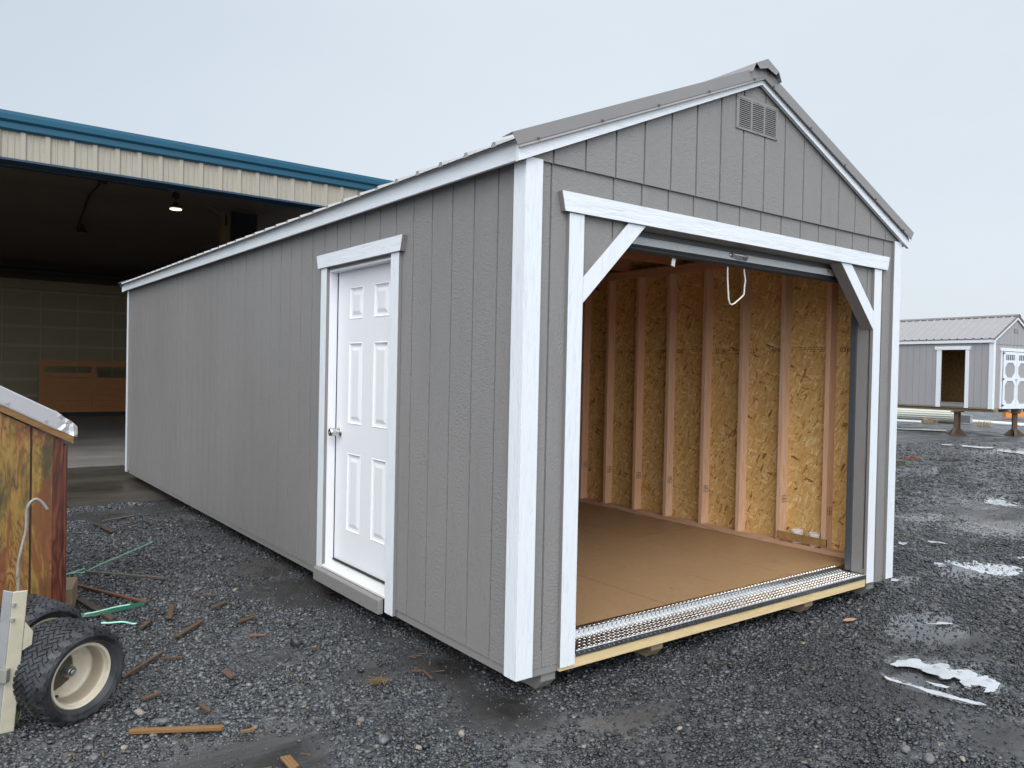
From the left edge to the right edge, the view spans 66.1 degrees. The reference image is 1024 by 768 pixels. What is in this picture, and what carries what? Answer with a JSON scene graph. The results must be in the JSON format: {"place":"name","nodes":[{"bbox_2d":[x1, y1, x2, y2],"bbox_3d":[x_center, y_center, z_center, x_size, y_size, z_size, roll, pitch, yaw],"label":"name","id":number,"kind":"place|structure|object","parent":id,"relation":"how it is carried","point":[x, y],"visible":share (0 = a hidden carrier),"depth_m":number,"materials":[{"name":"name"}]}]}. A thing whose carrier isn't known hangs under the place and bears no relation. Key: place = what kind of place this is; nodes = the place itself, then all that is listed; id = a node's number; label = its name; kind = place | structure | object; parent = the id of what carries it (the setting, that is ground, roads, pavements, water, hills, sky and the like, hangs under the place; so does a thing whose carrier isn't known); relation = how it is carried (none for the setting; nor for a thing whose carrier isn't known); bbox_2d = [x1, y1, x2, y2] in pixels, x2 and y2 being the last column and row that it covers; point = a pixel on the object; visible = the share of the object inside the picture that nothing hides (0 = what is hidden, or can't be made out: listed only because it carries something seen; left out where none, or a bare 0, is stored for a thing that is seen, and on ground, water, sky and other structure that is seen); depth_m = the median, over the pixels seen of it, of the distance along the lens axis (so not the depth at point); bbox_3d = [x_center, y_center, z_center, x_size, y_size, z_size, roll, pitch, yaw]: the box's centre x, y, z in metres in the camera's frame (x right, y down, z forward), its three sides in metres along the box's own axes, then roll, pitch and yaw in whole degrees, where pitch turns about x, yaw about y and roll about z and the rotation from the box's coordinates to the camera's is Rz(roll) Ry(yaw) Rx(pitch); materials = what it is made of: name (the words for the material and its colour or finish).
{"place":"outdoors","nodes":[
{"label":"outdoors","id":0,"kind":"place"},
{"bbox_2d":[4,414,125,467],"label":"concrete floor","id":1,"kind":"structure","parent":0,"point":[99,440],"depth_m":15.22,"materials":[{"name":"grey concrete"}]},
{"bbox_2d":[38,360,125,415],"bbox_3d":[-12.101,0.130,22.613,2.640,1.580,0.205,1,1,-37],"label":"timber frame panel","id":2,"kind":"object","parent":1,"relation":"on","point":[57,388],"visible":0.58,"depth_m":22.44,"materials":[{"name":"brown wood"}]},
{"bbox_2d":[0,109,393,413],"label":"warehouse","id":3,"kind":"structure","parent":0,"point":[63,296],"depth_m":19.02,"materials":[{"name":"beige metal"}]},
{"bbox_2d":[0,287,126,412],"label":"sectional door","id":4,"kind":"structure","parent":3,"relation":"in","point":[35,325],"depth_m":23.45,"materials":[{"name":"grey metal"}]},
{"bbox_2d":[77,224,86,233],"bbox_3d":[-10.852,-3.928,19.848,0.244,0.234,0.244,1,1,-37],"label":"ceiling lamp","id":5,"kind":"object","parent":3,"relation":"hanging from","point":[81,230],"visible":0.98,"depth_m":19.79,"materials":[{"name":"black metal"}]},
{"bbox_2d":[169,191,181,210],"bbox_3d":[-6.794,-3.743,15.898,0.244,0.436,0.244,1,1,-37],"label":"ceiling lamp","id":6,"kind":"object","parent":3,"relation":"hanging from","point":[175,206],"visible":0.99,"depth_m":15.86,"materials":[{"name":"black"}]},
{"bbox_2d":[0,411,1023,767],"bbox_3d":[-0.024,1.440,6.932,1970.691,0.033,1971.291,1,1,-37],"label":"ground","id":7,"kind":"structure","parent":0,"point":[264,751],"depth_m":3.99,"materials":[{"name":"grey gravel"}]},
{"bbox_2d":[15,705,21,724],"bbox_3d":[-2.103,1.371,3.326,0.142,0.143,0.146,1,1,-14],"label":"grass sprig","id":8,"kind":"object","parent":7,"relation":"on","point":[16,716],"depth_m":3.31,"materials":[{"name":"green plant"}]},
{"bbox_2d":[0,590,124,733],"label":"wheel dolly","id":9,"kind":"object","parent":7,"relation":"on","point":[62,664],"visible":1,"depth_m":3.32,"materials":[{"name":"black rubber"},{"name":"cream painted metal"},{"name":"gray iron"}]},
{"bbox_2d":[16,498,48,590],"bbox_3d":[-2.327,0.993,3.814,0.135,0.885,0.016,1,1,-37],"label":"bent rod","id":10,"kind":"object","parent":9,"relation":"attached to","point":[41,502],"visible":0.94,"depth_m":3.79,"materials":[{"name":"silver metal"}]},
{"bbox_2d":[66,577,77,606],"bbox_3d":[-2.853,1.326,4.906,0.220,0.160,0.300,1,1,-23],"label":"timber block","id":11,"kind":"object","parent":7,"relation":"on","point":[71,589],"depth_m":4.89,"materials":[{"name":"brown wood"}]},
{"bbox_2d":[89,753,98,760],"bbox_3d":[-1.620,1.446,3.047,0.037,0.022,0.055,-12,0,-36],"label":"stone","id":12,"kind":"object","parent":7,"relation":"on","point":[94,757],"visible":1,"depth_m":3.03,"materials":[{"name":"grey stone"}]},
{"bbox_2d":[76,597,116,621],"bbox_3d":[-2.586,1.394,4.877,0.590,0.020,0.045,2,1,43],"label":"wood lath","id":13,"kind":"object","parent":7,"relation":"on","point":[93,607],"visible":0.79,"depth_m":4.87,"materials":[{"name":"brown wood"}]},
{"bbox_2d":[93,522,115,531],"bbox_3d":[-3.786,1.329,7.301,0.050,0.010,0.543,0,1,-44],"label":"wood scrap","id":14,"kind":"object","parent":7,"relation":"on","point":[102,526],"visible":1,"depth_m":7.26,"materials":[{"name":"brown wood"}]},
{"bbox_2d":[67,541,152,574],"bbox_3d":[-3.100,1.361,6.190,0.096,0.009,1.111,1,1,7],"label":"plastic strap","id":15,"kind":"object","parent":7,"relation":"on","point":[112,558],"visible":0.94,"depth_m":6.12,"materials":[{"name":"plastic"}]},
{"bbox_2d":[77,584,147,603],"bbox_3d":[-2.716,1.382,5.233,0.884,0.014,0.026,2,1,29],"label":"rusty bar","id":16,"kind":"object","parent":7,"relation":"on","point":[111,593],"visible":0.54,"depth_m":5.17,"materials":[{"name":"brown metal"}]},
{"bbox_2d":[81,601,144,616],"bbox_3d":[-2.483,1.386,4.817,0.453,0.023,0.088,1,1,-37],"label":"plastic strap","id":17,"kind":"object","parent":7,"relation":"on","point":[130,606],"visible":0.73,"depth_m":4.83,"materials":[{"name":"green plastic"}]},
{"bbox_2d":[85,604,129,613],"bbox_3d":[-2.469,1.373,4.799,0.017,0.007,0.264,2,1,39],"label":"plastic strap","id":18,"kind":"object","parent":17,"relation":"on","point":[107,609],"visible":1,"depth_m":4.80,"materials":[{"name":"green plastic"}]},
{"bbox_2d":[102,515,133,521],"bbox_3d":[-3.874,1.320,7.735,0.030,0.010,0.355,2,1,27],"label":"wood scrap","id":19,"kind":"object","parent":7,"relation":"on","point":[117,518],"visible":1,"depth_m":7.72,"materials":[{"name":"brown wood"}]},
{"bbox_2d":[101,621,136,623],"bbox_3d":[-2.305,1.401,4.620,0.206,0.008,0.031,1,1,1],"label":"plastic strap","id":20,"kind":"object","parent":7,"relation":"on","point":[118,622],"visible":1,"depth_m":4.62,"materials":[{"name":"green plastic"}]},
{"bbox_2d":[67,465,176,507],"bbox_3d":[-6.620,1.296,9.132,22.000,0.076,3.594,1,1,-37],"label":"concrete apron","id":21,"kind":"object","parent":7,"relation":"on","point":[101,485],"visible":0.03,"depth_m":9.69,"materials":[{"name":"grey concrete"}]},
{"bbox_2d":[121,745,127,749],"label":"stone","id":22,"kind":"object","parent":7,"relation":"on","point":[124,747],"visible":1,"depth_m":3.12,"materials":[{"name":"beige stone"}]},
{"bbox_2d":[85,570,164,579],"bbox_3d":[-2.785,1.374,5.659,0.646,0.016,0.029,1,1,12],"label":"wood lath","id":23,"kind":"object","parent":7,"relation":"on","point":[128,575],"visible":1,"depth_m":5.65,"materials":[{"name":"brown wood"}]},
{"bbox_2d":[134,709,144,714],"bbox_3d":[-1.632,1.440,3.449,0.053,0.028,0.037,17,-8,11],"label":"stone","id":24,"kind":"object","parent":7,"relation":"on","point":[139,711],"visible":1,"depth_m":3.44,"materials":[{"name":"beige stone"}]},
{"bbox_2d":[122,651,162,678],"bbox_3d":[-1.868,1.420,3.986,0.019,0.010,0.358,1,1,6],"label":"wood scrap","id":25,"kind":"object","parent":7,"relation":"on","point":[133,670],"visible":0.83,"depth_m":3.97,"materials":[{"name":"brown wood"}]},
{"bbox_2d":[139,621,150,627],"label":"wood scrap","id":26,"kind":"object","parent":7,"relation":"on","point":[145,624],"visible":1,"depth_m":4.58,"materials":[{"name":"brown wood"}]},
{"bbox_2d":[140,691,161,700],"bbox_3d":[-1.653,1.430,3.606,0.022,0.010,0.103,2,1,31],"label":"wood scrap","id":27,"kind":"object","parent":7,"relation":"on","point":[152,695],"visible":1,"depth_m":3.60,"materials":[{"name":"brown wood"}]},
{"bbox_2d":[157,718,169,723],"bbox_3d":[-1.494,1.445,3.369,0.053,0.021,0.034,12,10,-32],"label":"stone","id":28,"kind":"object","parent":7,"relation":"on","point":[164,720],"visible":1,"depth_m":3.36,"materials":[{"name":"grey stone"}]},
{"bbox_2d":[167,604,173,618],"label":"wood scrap","id":29,"kind":"object","parent":7,"relation":"on","point":[170,612],"visible":1,"depth_m":4.83,"materials":[{"name":"brown wood"}]},
{"bbox_2d":[160,656,182,659],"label":"wood scrap","id":30,"kind":"object","parent":7,"relation":"on","point":[175,657],"visible":1,"depth_m":4.07,"materials":[{"name":"brown wood"}]},
{"bbox_2d":[128,725,223,733],"bbox_3d":[-1.396,1.440,3.277,0.378,0.016,0.026,1,1,-8],"label":"wood lath","id":31,"kind":"object","parent":7,"relation":"on","point":[174,729],"visible":1,"depth_m":3.27,"materials":[{"name":"brown wood"}]},
{"bbox_2d":[174,619,203,637],"bbox_3d":[-1.861,1.411,4.548,0.028,0.010,0.303,1,1,6],"label":"wood scrap","id":32,"kind":"object","parent":7,"relation":"on","point":[189,628],"visible":1,"depth_m":4.52,"materials":[{"name":"brown wood"}]},
{"bbox_2d":[198,703,210,712],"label":"wood scrap","id":33,"kind":"object","parent":7,"relation":"on","point":[205,708],"visible":1,"depth_m":3.48,"materials":[{"name":"brown wood"}]},
{"bbox_2d":[195,594,217,596],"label":"wood scrap","id":34,"kind":"object","parent":7,"relation":"on","point":[206,595],"visible":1,"depth_m":5.20,"materials":[{"name":"brown wood"}]},
{"bbox_2d":[211,601,227,608],"bbox_3d":[-1.861,1.404,5.003,0.026,0.010,0.152,1,1,18],"label":"wood scrap","id":35,"kind":"object","parent":7,"relation":"on","point":[219,604],"visible":1,"depth_m":4.99,"materials":[{"name":"brown wood"}]},
{"bbox_2d":[221,669,235,678],"bbox_3d":[-1.401,1.431,3.883,0.036,0.010,0.122,0,1,-40],"label":"wood scrap","id":36,"kind":"object","parent":7,"relation":"on","point":[227,673],"visible":1,"depth_m":3.87,"materials":[{"name":"brown wood"}]},
{"bbox_2d":[237,616,255,622],"bbox_3d":[-1.595,1.414,4.726,0.024,0.010,0.138,2,1,29],"label":"wood scrap","id":37,"kind":"object","parent":7,"relation":"on","point":[246,619],"visible":1,"depth_m":4.72,"materials":[{"name":"brown wood"}]},
{"bbox_2d":[240,727,255,732],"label":"wood scrap","id":38,"kind":"object","parent":7,"relation":"on","point":[248,730],"visible":1,"depth_m":3.28,"materials":[{"name":"brown wood"}]},
{"bbox_2d":[249,634,265,636],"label":"wood scrap","id":39,"kind":"object","parent":7,"relation":"on","point":[252,635],"visible":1,"depth_m":4.45,"materials":[{"name":"brown wood"}]},
{"bbox_2d":[280,755,298,767],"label":"wood scrap","id":40,"kind":"object","parent":7,"relation":"on","point":[288,761],"visible":1,"depth_m":3.02,"materials":[{"name":"brown wood"}]},
{"bbox_2d":[357,717,364,722],"bbox_3d":[-0.657,1.462,3.424,0.034,0.019,0.028,-5,24,-23],"label":"stone","id":41,"kind":"object","parent":7,"relation":"on","point":[361,719],"visible":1,"depth_m":3.42,"materials":[{"name":"grey stone"}]},
{"bbox_2d":[365,671,391,687],"bbox_3d":[-0.645,1.447,3.829,0.138,0.033,0.133,1,1,-37],"label":"straw clump","id":42,"kind":"object","parent":7,"relation":"on","point":[378,680],"visible":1,"depth_m":3.83,"materials":[{"name":"beige plant"}]},
{"bbox_2d":[422,670,432,679],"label":"wood scrap","id":43,"kind":"object","parent":7,"relation":"on","point":[428,675],"visible":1,"depth_m":3.92,"materials":[{"name":"brown wood"}]},
{"bbox_2d":[4,530,918,767],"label":"wood shavings","id":44,"kind":"object","parent":7,"relation":"on","point":[102,752],"visible":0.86,"depth_m":3.73},
{"bbox_2d":[458,730,464,737],"bbox_3d":[-0.213,1.472,3.313,0.029,0.027,0.038,1,1,-28],"label":"stone","id":45,"kind":"object","parent":7,"relation":"on","point":[461,733],"visible":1,"depth_m":3.30,"materials":[{"name":"beige stone"}]},
{"bbox_2d":[118,59,913,688],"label":"storage shed","id":46,"kind":"structure","parent":7,"relation":"on","point":[536,405],"depth_m":5.16,"materials":[{"name":"grey paint"}]},
{"bbox_2d":[328,262,390,580],"bbox_3d":[-0.943,0.224,5.020,0.122,1.958,0.909,1,1,-37],"label":"entry door","id":47,"kind":"structure","parent":46,"relation":"in","point":[361,431],"depth_m":5.07,"materials":[{"name":"white paint"}]},
{"bbox_2d":[626,231,838,304],"bbox_3d":[1.240,-0.878,4.880,2.720,0.802,0.497,1,1,-37],"label":"roll up door","id":48,"kind":"structure","parent":46,"relation":"in","point":[675,248],"depth_m":4.68,"materials":[{"name":"grey paint"}]},
{"bbox_2d":[791,529,803,542],"bbox_3d":[2.251,1.202,6.211,0.095,0.100,0.095,1,1,-37],"label":"plastic tub","id":49,"kind":"object","parent":46,"relation":"on","point":[798,531],"visible":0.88,"depth_m":6.18,"materials":[{"name":"white plastic"}]},
{"bbox_2d":[808,532,820,546],"bbox_3d":[2.345,1.206,6.087,0.095,0.100,0.095,1,1,-37],"label":"plastic tub","id":50,"kind":"object","parent":46,"relation":"on","point":[814,534],"visible":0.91,"depth_m":6.06,"materials":[{"name":"white plastic"}]},
{"bbox_2d":[842,618,855,620],"bbox_3d":[2.131,1.489,4.970,0.095,0.004,0.030,-5,12,-7],"label":"chip","id":51,"kind":"object","parent":7,"relation":"on","point":[848,619],"visible":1,"depth_m":4.97,"materials":[{"name":"wood"}]},
{"bbox_2d":[896,460,904,464],"bbox_3d":[7.092,1.444,14.388,0.180,0.075,0.140,2,1,23],"label":"hollow block","id":52,"kind":"object","parent":7,"relation":"on","point":[898,462],"depth_m":14.33,"materials":[{"name":"grey concrete"}]},
{"bbox_2d":[900,744,910,753],"bbox_3d":[1.629,1.511,3.257,0.036,0.026,0.048,-15,10,5],"label":"stone","id":53,"kind":"object","parent":7,"relation":"on","point":[904,748],"visible":1,"depth_m":3.25,"materials":[{"name":"grey stone"}]},
{"bbox_2d":[902,455,919,460],"bbox_3d":[7.769,1.455,15.306,0.387,0.145,0.279,1,1,-37],"label":"bark clod","id":54,"kind":"object","parent":7,"relation":"on","point":[913,457],"visible":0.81,"depth_m":15.24,"materials":[{"name":"brown wood"}]},
{"bbox_2d":[899,513,940,520],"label":"puddle","id":55,"kind":"object","parent":7,"relation":"on","point":[929,517],"visible":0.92,"depth_m":8.73,"materials":[{"name":"grey liquid"}]},
{"bbox_2d":[897,428,944,430],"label":"puddle","id":56,"kind":"object","parent":7,"relation":"on","point":[926,429],"visible":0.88,"depth_m":24.64,"materials":[{"name":"white liquid"}]},
{"bbox_2d":[923,753,934,764],"bbox_3d":[1.686,1.513,3.176,0.043,0.032,0.065,5,12,26],"label":"stone","id":57,"kind":"object","parent":7,"relation":"on","point":[929,758],"visible":1,"depth_m":3.16,"materials":[{"name":"grey stone"}]},
{"bbox_2d":[920,417,937,423],"bbox_3d":[15.090,1.312,28.466,0.747,0.264,0.730,1,1,-37],"label":"dry grass tuft","id":58,"kind":"object","parent":7,"relation":"on","point":[930,421],"visible":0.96,"depth_m":28.44,"materials":[{"name":"beige plant"}]},
{"bbox_2d":[884,676,985,704],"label":"puddle","id":59,"kind":"object","parent":7,"relation":"on","point":[939,693],"visible":1,"depth_m":3.84,"materials":[{"name":"white liquid"}]},
{"bbox_2d":[897,408,972,422],"bbox_3d":[15.365,1.115,30.050,3.900,0.625,0.656,2,1,43],"label":"sheet metal bundle","id":60,"kind":"object","parent":7,"relation":"on","point":[943,416],"visible":0.29,"depth_m":29.39,"materials":[{"name":"metal"}]},
{"bbox_2d":[926,681,948,687],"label":"puddle","id":61,"kind":"object","parent":7,"relation":"on","point":[940,685],"visible":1,"depth_m":3.96,"materials":[{"name":"white liquid"}]},
{"bbox_2d":[929,622,952,623],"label":"puddle","id":62,"kind":"object","parent":7,"relation":"on","point":[941,623],"visible":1,"depth_m":4.97,"materials":[{"name":"white liquid"}]},
{"bbox_2d":[884,656,1004,694],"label":"puddle","id":63,"kind":"object","parent":7,"relation":"on","point":[955,669],"visible":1,"depth_m":4.13,"materials":[{"name":"grey liquid"}]},
{"bbox_2d":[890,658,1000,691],"bbox_3d":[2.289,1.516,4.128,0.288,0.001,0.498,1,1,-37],"label":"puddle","id":64,"kind":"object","parent":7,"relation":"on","point":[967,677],"visible":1,"depth_m":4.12,"materials":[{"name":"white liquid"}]},
{"bbox_2d":[937,456,961,460],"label":"puddle","id":65,"kind":"object","parent":7,"relation":"on","point":[943,458],"visible":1,"depth_m":15.54,"materials":[{"name":"liquid"}]},
{"bbox_2d":[947,411,966,434],"bbox_3d":[13.095,1.139,23.133,0.509,0.690,0.434,1,1,2],"label":"steel stand","id":66,"kind":"object","parent":7,"relation":"on","point":[956,430],"visible":1,"depth_m":23.07,"materials":[{"name":"brown metal"}]},
{"bbox_2d":[923,492,998,509],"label":"puddle","id":67,"kind":"object","parent":7,"relation":"on","point":[962,500],"visible":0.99,"depth_m":10.02,"materials":[{"name":"grey liquid"}]},
{"bbox_2d":[962,445,993,447],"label":"puddle","id":68,"kind":"object","parent":7,"relation":"on","point":[976,446],"visible":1,"depth_m":18.53,"materials":[{"name":"white liquid"}]},
{"bbox_2d":[944,557,1022,576],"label":"puddle","id":69,"kind":"object","parent":7,"relation":"on","point":[1005,569],"visible":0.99,"depth_m":6.47,"materials":[{"name":"white liquid"}]},
{"bbox_2d":[977,419,992,426],"bbox_3d":[16.567,1.347,27.530,0.677,0.285,0.654,1,1,-37],"label":"dry grass tuft","id":70,"kind":"object","parent":7,"relation":"on","point":[987,423],"visible":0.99,"depth_m":27.46,"materials":[{"name":"beige plant"}]},
{"bbox_2d":[955,522,1020,539],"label":"puddle","id":71,"kind":"object","parent":7,"relation":"on","point":[991,528],"visible":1,"depth_m":8.12,"materials":[{"name":"grey liquid"}]},
{"bbox_2d":[973,419,1023,425],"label":"wall panel","id":72,"kind":"structure","parent":7,"relation":"on","point":[1005,423],"depth_m":29.57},
{"bbox_2d":[984,498,1019,505],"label":"puddle","id":73,"kind":"object","parent":7,"relation":"on","point":[1004,503],"visible":1,"depth_m":9.99,"materials":[{"name":"white liquid"}]},
{"bbox_2d":[998,450,1023,453],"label":"puddle","id":74,"kind":"object","parent":7,"relation":"on","point":[1019,452],"visible":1,"depth_m":17.45,"materials":[{"name":"white liquid"}]},
{"bbox_2d":[1002,412,1023,417],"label":"farm implement","id":75,"kind":"object","parent":7,"relation":"on","point":[1004,414],"visible":0.43,"depth_m":33.25,"materials":[{"name":"orange paint"}]},
{"bbox_2d":[1004,412,1023,435],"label":"steel stand","id":76,"kind":"object","parent":7,"relation":"on","point":[1013,431],"visible":0.96,"depth_m":23.05,"materials":[{"name":"brown metal"}]},
{"bbox_2d":[897,314,1023,412],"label":"storage shed","id":77,"kind":"structure","parent":76,"relation":"on","point":[972,363],"depth_m":23.23,"materials":[{"name":"grey wood"}]},
{"bbox_2d":[1001,352,1017,406],"bbox_3d":[14.276,-0.128,22.560,0.755,1.580,0.091,1,1,-32],"label":"double door","id":78,"kind":"structure","parent":77,"relation":"in","point":[1009,366],"depth_m":22.57,"materials":[{"name":"white wood"}]},
{"bbox_2d":[1015,352,1023,406],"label":"double door","id":79,"kind":"structure","parent":77,"relation":"in","point":[1020,356],"depth_m":22.90,"materials":[{"name":"white wood"}]},
{"bbox_3d":[-3.712,1.350,4.284,0.200,0.090,0.200,1,1,-37],"label":"timber block","id":80,"kind":"object","parent":7,"relation":"on","visible":0},
{"bbox_2d":[0,386,77,605],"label":"wooden coop","id":81,"kind":"structure","parent":80,"relation":"on","point":[33,462],"depth_m":4.45,"materials":[{"name":"brown wood"}]},
{"bbox_2d":[0,0,1023,319],"label":"sky","id":82,"kind":"structure","parent":0,"point":[924,98],"materials":[{"name":"white"}]},
{"bbox_2d":[897,419,921,422],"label":"wall panel","id":83,"kind":"structure","parent":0,"point":[915,421],"depth_m":29.35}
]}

